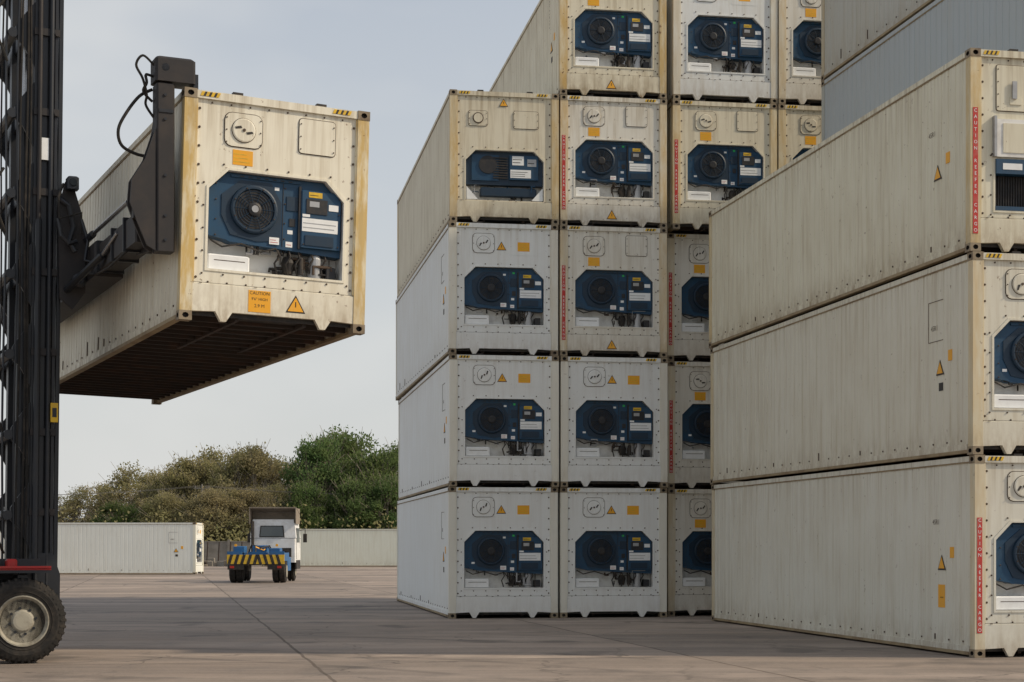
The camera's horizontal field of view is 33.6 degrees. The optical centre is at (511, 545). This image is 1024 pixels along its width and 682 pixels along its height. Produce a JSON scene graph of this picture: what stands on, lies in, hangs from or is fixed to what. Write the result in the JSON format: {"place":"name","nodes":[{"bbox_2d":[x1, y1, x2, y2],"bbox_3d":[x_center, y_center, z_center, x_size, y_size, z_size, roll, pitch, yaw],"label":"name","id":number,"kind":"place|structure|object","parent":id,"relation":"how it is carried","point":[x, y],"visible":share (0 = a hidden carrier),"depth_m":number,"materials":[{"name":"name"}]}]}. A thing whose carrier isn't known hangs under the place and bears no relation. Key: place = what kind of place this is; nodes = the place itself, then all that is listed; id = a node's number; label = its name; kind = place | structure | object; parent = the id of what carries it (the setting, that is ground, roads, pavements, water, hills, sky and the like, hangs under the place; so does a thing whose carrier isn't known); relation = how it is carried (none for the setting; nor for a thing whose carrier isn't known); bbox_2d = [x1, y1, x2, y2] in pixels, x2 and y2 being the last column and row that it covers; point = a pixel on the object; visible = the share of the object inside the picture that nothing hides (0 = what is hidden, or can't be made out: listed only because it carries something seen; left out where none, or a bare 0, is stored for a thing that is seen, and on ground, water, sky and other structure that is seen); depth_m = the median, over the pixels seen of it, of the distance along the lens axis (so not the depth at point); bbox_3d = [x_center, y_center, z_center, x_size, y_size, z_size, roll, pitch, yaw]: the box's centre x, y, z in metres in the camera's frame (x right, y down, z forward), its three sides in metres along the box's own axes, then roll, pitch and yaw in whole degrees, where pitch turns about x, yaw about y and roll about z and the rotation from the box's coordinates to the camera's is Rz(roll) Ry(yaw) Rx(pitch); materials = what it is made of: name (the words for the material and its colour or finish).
{"place":"outdoors","nodes":[
{"label":"outdoors","id":0,"kind":"place"},
{"bbox_2d":[0,0,539,520],"label":"sky","id":1,"kind":"structure","parent":0,"point":[398,62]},
{"bbox_2d":[0,565,1023,681],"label":"container yard pavement","id":2,"kind":"structure","parent":0,"point":[323,624],"depth_m":27.51,"materials":[{"name":"concrete"}]},
{"bbox_2d":[0,0,197,663],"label":"container handler","id":3,"kind":"object","parent":2,"relation":"on","point":[56,273],"visible":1,"depth_m":23.90,"materials":[{"name":"paint"}]},
{"bbox_2d":[59,87,369,404],"bbox_3d":[-5.485,-4.247,27.185,2.446,2.918,12.217,2,-1,-24],"label":"refrigerated container","id":4,"kind":"object","parent":3,"relation":"hanging from","point":[263,265],"visible":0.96,"depth_m":21.92,"materials":[{"name":"metal"}]},
{"bbox_2d":[0,522,203,573],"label":"refrigerated container","id":5,"kind":"object","parent":2,"relation":"on","point":[130,548],"visible":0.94,"depth_m":94.52,"materials":[{"name":"metal"}]},
{"bbox_2d":[204,542,242,565],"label":"fence","id":6,"kind":"object","parent":2,"relation":"on","point":[209,562],"visible":0.4,"depth_m":133.20,"materials":[{"name":"concrete"}]},
{"bbox_2d":[227,507,306,582],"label":"terminal truck","id":7,"kind":"object","parent":2,"relation":"on","point":[273,538],"visible":1,"depth_m":76.07,"materials":[{"name":"metal"}]},
{"bbox_2d":[261,529,396,566],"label":"refrigerated container","id":8,"kind":"object","parent":2,"relation":"on","point":[348,547],"visible":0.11,"depth_m":130.02,"materials":[{"name":"metal"}]},
{"bbox_2d":[397,486,557,618],"bbox_3d":[-1.160,0.139,43.422,2.446,2.918,12.217,0,0,-9],"label":"refrigerated container","id":9,"kind":"object","parent":2,"relation":"on","point":[473,552],"visible":1,"depth_m":37.56,"materials":[{"name":"metal"}]},
{"bbox_2d":[398,353,558,500],"bbox_3d":[-1.128,-2.763,43.386,2.446,2.918,12.217,0,0,-9],"label":"refrigerated container","id":10,"kind":"object","parent":9,"relation":"on","point":[478,419],"visible":0.89,"depth_m":37.52,"materials":[{"name":"metal"}]},
{"bbox_2d":[396,221,557,400],"bbox_3d":[-1.175,-5.665,43.398,2.446,2.918,12.217,0,0,-9],"label":"refrigerated container","id":11,"kind":"object","parent":10,"relation":"on","point":[477,287],"visible":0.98,"depth_m":37.54,"materials":[{"name":"metal"}]},
{"bbox_2d":[397,89,558,297],"bbox_3d":[-1.147,-8.567,43.423,2.446,2.918,12.212,0,0,-9],"label":"refrigerated container","id":12,"kind":"object","parent":11,"relation":"on","point":[487,157],"visible":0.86,"depth_m":37.55,"materials":[{"name":"metal"}]},
{"bbox_2d":[558,486,666,617],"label":"refrigerated container","id":13,"kind":"object","parent":2,"relation":"on","point":[612,550],"visible":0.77,"depth_m":37.90,"materials":[{"name":"metal"}]},
{"bbox_2d":[558,356,667,487],"bbox_3d":[1.292,-2.763,43.785,2.446,2.918,12.217,0,0,-9],"label":"refrigerated container","id":14,"kind":"object","parent":13,"relation":"on","point":[613,422],"visible":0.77,"depth_m":37.84,"materials":[{"name":"metal"}]},
{"bbox_2d":[558,225,666,357],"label":"refrigerated container","id":15,"kind":"object","parent":14,"relation":"on","point":[612,291],"visible":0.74,"depth_m":37.84,"materials":[{"name":"metal"}]},
{"bbox_2d":[558,94,666,227],"bbox_3d":[1.285,-8.567,43.850,2.446,2.918,12.217,0,0,-9],"label":"refrigerated container","id":16,"kind":"object","parent":15,"relation":"on","point":[612,161],"visible":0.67,"depth_m":37.90,"materials":[{"name":"metal"}]},
{"bbox_2d":[489,0,666,98],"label":"refrigerated container","id":17,"kind":"object","parent":16,"relation":"on","point":[607,48],"visible":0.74,"depth_m":37.99,"materials":[{"name":"metal"}]},
{"bbox_2d":[667,488,711,615],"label":"refrigerated container","id":18,"kind":"object","parent":2,"relation":"on","point":[689,551],"visible":0.27,"depth_m":38.65,"materials":[{"name":"metal"}]},
{"bbox_2d":[658,360,745,488],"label":"refrigerated container","id":19,"kind":"object","parent":18,"relation":"on","point":[689,425],"visible":0.32,"depth_m":38.69,"materials":[{"name":"metal"}]},
{"bbox_2d":[667,233,722,361],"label":"refrigerated container","id":20,"kind":"object","parent":19,"relation":"on","point":[687,297],"visible":0.28,"depth_m":38.67,"materials":[{"name":"metal"}]},
{"bbox_2d":[667,99,777,234],"bbox_3d":[3.822,-8.567,44.265,2.446,2.918,12.217,0,0,-9],"label":"refrigerated container","id":21,"kind":"object","parent":20,"relation":"on","point":[719,154],"visible":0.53,"depth_m":38.29,"materials":[{"name":"metal"}]},
{"bbox_2d":[667,0,777,105],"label":"refrigerated container","id":22,"kind":"object","parent":21,"relation":"on","point":[722,50],"visible":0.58,"depth_m":38.35,"materials":[{"name":"metal"}]},
{"bbox_2d":[711,454,1023,657],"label":"refrigerated container","id":23,"kind":"object","parent":2,"relation":"on","point":[928,555],"visible":1,"depth_m":27.35,"materials":[{"name":"metal"}]},
{"bbox_2d":[710,251,1023,484],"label":"refrigerated container","id":24,"kind":"object","parent":23,"relation":"on","point":[925,365],"visible":0.84,"depth_m":27.32,"materials":[{"name":"metal"}]},
{"bbox_2d":[709,47,1023,347],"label":"refrigerated container","id":25,"kind":"object","parent":24,"relation":"on","point":[926,172],"visible":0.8,"depth_m":27.28,"materials":[{"name":"metal"}]},
{"label":"ground","id":26,"kind":"structure","parent":0,"visible":0},
{"bbox_2d":[58,484,97,522],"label":"acacia tree","id":27,"kind":"object","parent":26,"relation":"on","point":[75,503],"visible":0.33,"depth_m":159.40,"materials":[{"name":"green plant"}]},
{"bbox_2d":[61,481,132,519],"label":"acacia tree","id":28,"kind":"object","parent":26,"relation":"on","point":[88,491],"visible":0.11,"depth_m":164.58,"materials":[{"name":"green plant"}]},
{"bbox_2d":[87,499,150,522],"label":"broadleaf tree","id":29,"kind":"object","parent":26,"relation":"on","point":[114,514],"visible":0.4,"depth_m":151.10,"materials":[{"name":"green plant"}]},
{"bbox_2d":[75,459,166,522],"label":"acacia tree","id":30,"kind":"object","parent":26,"relation":"on","point":[122,485],"visible":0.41,"depth_m":158.54,"materials":[{"name":"green plant"}]},
{"bbox_2d":[123,466,192,501],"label":"acacia tree","id":31,"kind":"object","parent":26,"relation":"on","point":[153,479],"visible":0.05,"depth_m":169.25,"materials":[{"name":"green plant"}]},
{"bbox_2d":[137,489,196,522],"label":"acacia tree","id":32,"kind":"object","parent":26,"relation":"on","point":[165,500],"visible":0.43,"depth_m":149.79,"materials":[{"name":"green plant"}]},
{"bbox_2d":[0,484,352,520],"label":"utility pole","id":33,"kind":"object","parent":26,"relation":"on","point":[201,488],"visible":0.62,"depth_m":149.18,"materials":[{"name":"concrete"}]},
{"bbox_2d":[145,451,235,522],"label":"acacia tree","id":34,"kind":"object","parent":26,"relation":"on","point":[190,473],"visible":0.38,"depth_m":158.37,"materials":[{"name":"green plant"}]},
{"bbox_2d":[177,485,245,540],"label":"acacia tree","id":35,"kind":"object","parent":26,"relation":"on","point":[209,499],"visible":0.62,"depth_m":148.51,"materials":[{"name":"green plant"}]},
{"bbox_2d":[173,443,259,499],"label":"acacia tree","id":36,"kind":"object","parent":26,"relation":"on","point":[212,453],"visible":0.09,"depth_m":164.94,"materials":[{"name":"green plant"}]},
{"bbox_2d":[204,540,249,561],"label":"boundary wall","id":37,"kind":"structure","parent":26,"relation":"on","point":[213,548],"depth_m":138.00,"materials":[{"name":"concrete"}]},
{"bbox_2d":[58,503,396,540],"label":"shrub row","id":38,"kind":"object","parent":26,"relation":"on","point":[240,533],"visible":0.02,"depth_m":145.36,"materials":[{"name":"green plant"}]},
{"bbox_2d":[204,484,265,540],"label":"acacia tree","id":39,"kind":"object","parent":26,"relation":"on","point":[239,496],"visible":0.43,"depth_m":149.68,"materials":[{"name":"green plant"}]},
{"bbox_2d":[195,438,291,520],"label":"acacia tree","id":40,"kind":"object","parent":26,"relation":"on","point":[250,467],"visible":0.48,"depth_m":156.96,"materials":[{"name":"green plant"}]},
{"bbox_2d":[217,481,304,540],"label":"acacia tree","id":41,"kind":"object","parent":26,"relation":"on","point":[270,495],"visible":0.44,"depth_m":149.35,"materials":[{"name":"green plant"}]},
{"bbox_2d":[258,455,301,491],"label":"acacia tree","id":42,"kind":"object","parent":26,"relation":"on","point":[280,464],"visible":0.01,"depth_m":167.17,"materials":[{"name":"green plant"}]},
{"bbox_2d":[276,479,337,528],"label":"broadleaf tree","id":43,"kind":"object","parent":26,"relation":"on","point":[312,496],"visible":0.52,"depth_m":148.60,"materials":[{"name":"green plant"}]},
{"bbox_2d":[269,432,358,521],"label":"broadleaf tree","id":44,"kind":"object","parent":26,"relation":"on","point":[318,462],"visible":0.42,"depth_m":153.56,"materials":[{"name":"green plant"}]},
{"bbox_2d":[290,424,378,497],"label":"broadleaf tree","id":45,"kind":"object","parent":26,"relation":"on","point":[348,446],"visible":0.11,"depth_m":158.37,"materials":[{"name":"green plant"}]},
{"bbox_2d":[316,443,397,528],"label":"broadleaf tree","id":46,"kind":"object","parent":26,"relation":"on","point":[373,464],"visible":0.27,"depth_m":153.20,"materials":[{"name":"green plant"}]},
{"bbox_2d":[322,475,394,528],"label":"broadleaf tree","id":47,"kind":"object","parent":26,"relation":"on","point":[350,503],"visible":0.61,"depth_m":148.35,"materials":[{"name":"green plant"}]},
{"bbox_2d":[355,471,406,528],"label":"broadleaf tree","id":48,"kind":"object","parent":26,"relation":"on","point":[387,489],"visible":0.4,"depth_m":148.41,"materials":[{"name":"green plant"}]},
{"bbox_2d":[367,440,397,478],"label":"broadleaf tree","id":49,"kind":"object","parent":26,"relation":"on","point":[393,447],"depth_m":157.56,"materials":[{"name":"green plant"}]},
{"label":"refrigerated container","id":50,"kind":"object","parent":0,"visible":0},
{"bbox_2d":[777,104,821,169],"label":"refrigerated container","id":51,"kind":"object","parent":50,"relation":"on","point":[799,130],"visible":0.12,"depth_m":38.54,"materials":[{"name":"metal"}]},
{"bbox_2d":[778,0,821,105],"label":"refrigerated container","id":52,"kind":"object","parent":51,"relation":"on","point":[799,52],"visible":0.23,"depth_m":38.57,"materials":[{"name":"metal"}]},
{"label":"refrigerated container","id":53,"kind":"object","parent":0,"visible":0},
{"bbox_2d":[821,0,1023,140],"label":"refrigerated container","id":54,"kind":"object","parent":53,"relation":"on","point":[929,39],"visible":0.2,"depth_m":31.95,"materials":[{"name":"metal"}]},
{"bbox_2d":[821,0,934,81],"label":"refrigerated container","id":55,"kind":"object","parent":54,"relation":"on","point":[851,30],"visible":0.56,"depth_m":34.88,"materials":[{"name":"metal"}]}
]}

